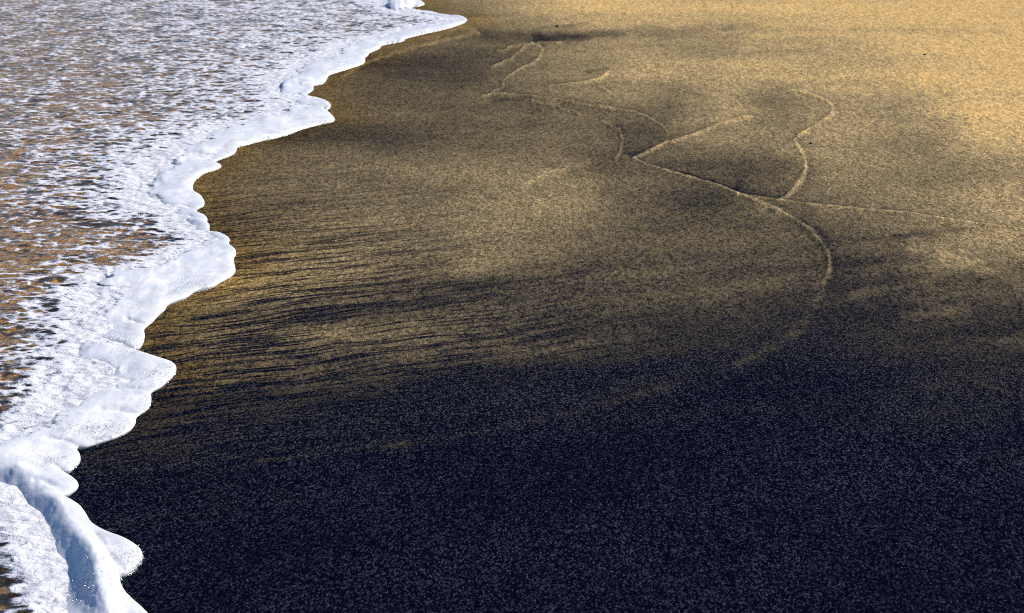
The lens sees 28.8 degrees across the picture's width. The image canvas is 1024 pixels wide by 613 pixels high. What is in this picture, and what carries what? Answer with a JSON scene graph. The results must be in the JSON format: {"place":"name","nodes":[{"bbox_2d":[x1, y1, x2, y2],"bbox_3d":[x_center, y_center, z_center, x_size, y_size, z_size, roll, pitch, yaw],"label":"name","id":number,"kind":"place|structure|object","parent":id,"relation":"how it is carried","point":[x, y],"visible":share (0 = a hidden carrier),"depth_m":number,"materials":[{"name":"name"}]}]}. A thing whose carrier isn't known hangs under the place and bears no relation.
{"place":"outdoors","nodes":[
{"label":"outdoors","id":0,"kind":"place"},
{"bbox_2d":[0,0,1023,612],"bbox_3d":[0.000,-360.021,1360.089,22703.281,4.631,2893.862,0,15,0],"label":"beach sand","id":1,"kind":"structure","parent":0,"point":[604,306],"depth_m":6.12,"materials":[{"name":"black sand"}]},
{"bbox_3d":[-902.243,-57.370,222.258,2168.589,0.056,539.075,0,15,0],"label":"sea water","id":2,"kind":"structure","parent":0,"visible":0},
{"bbox_2d":[0,0,462,612],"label":"foam lace","id":3,"kind":"object","parent":2,"relation":"on","point":[78,320],"visible":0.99,"depth_m":8.41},
{"bbox_2d":[0,0,466,612],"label":"foam front","id":4,"kind":"object","parent":2,"relation":"on","point":[36,466],"visible":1,"depth_m":5.57,"materials":[{"name":"white liquid"}]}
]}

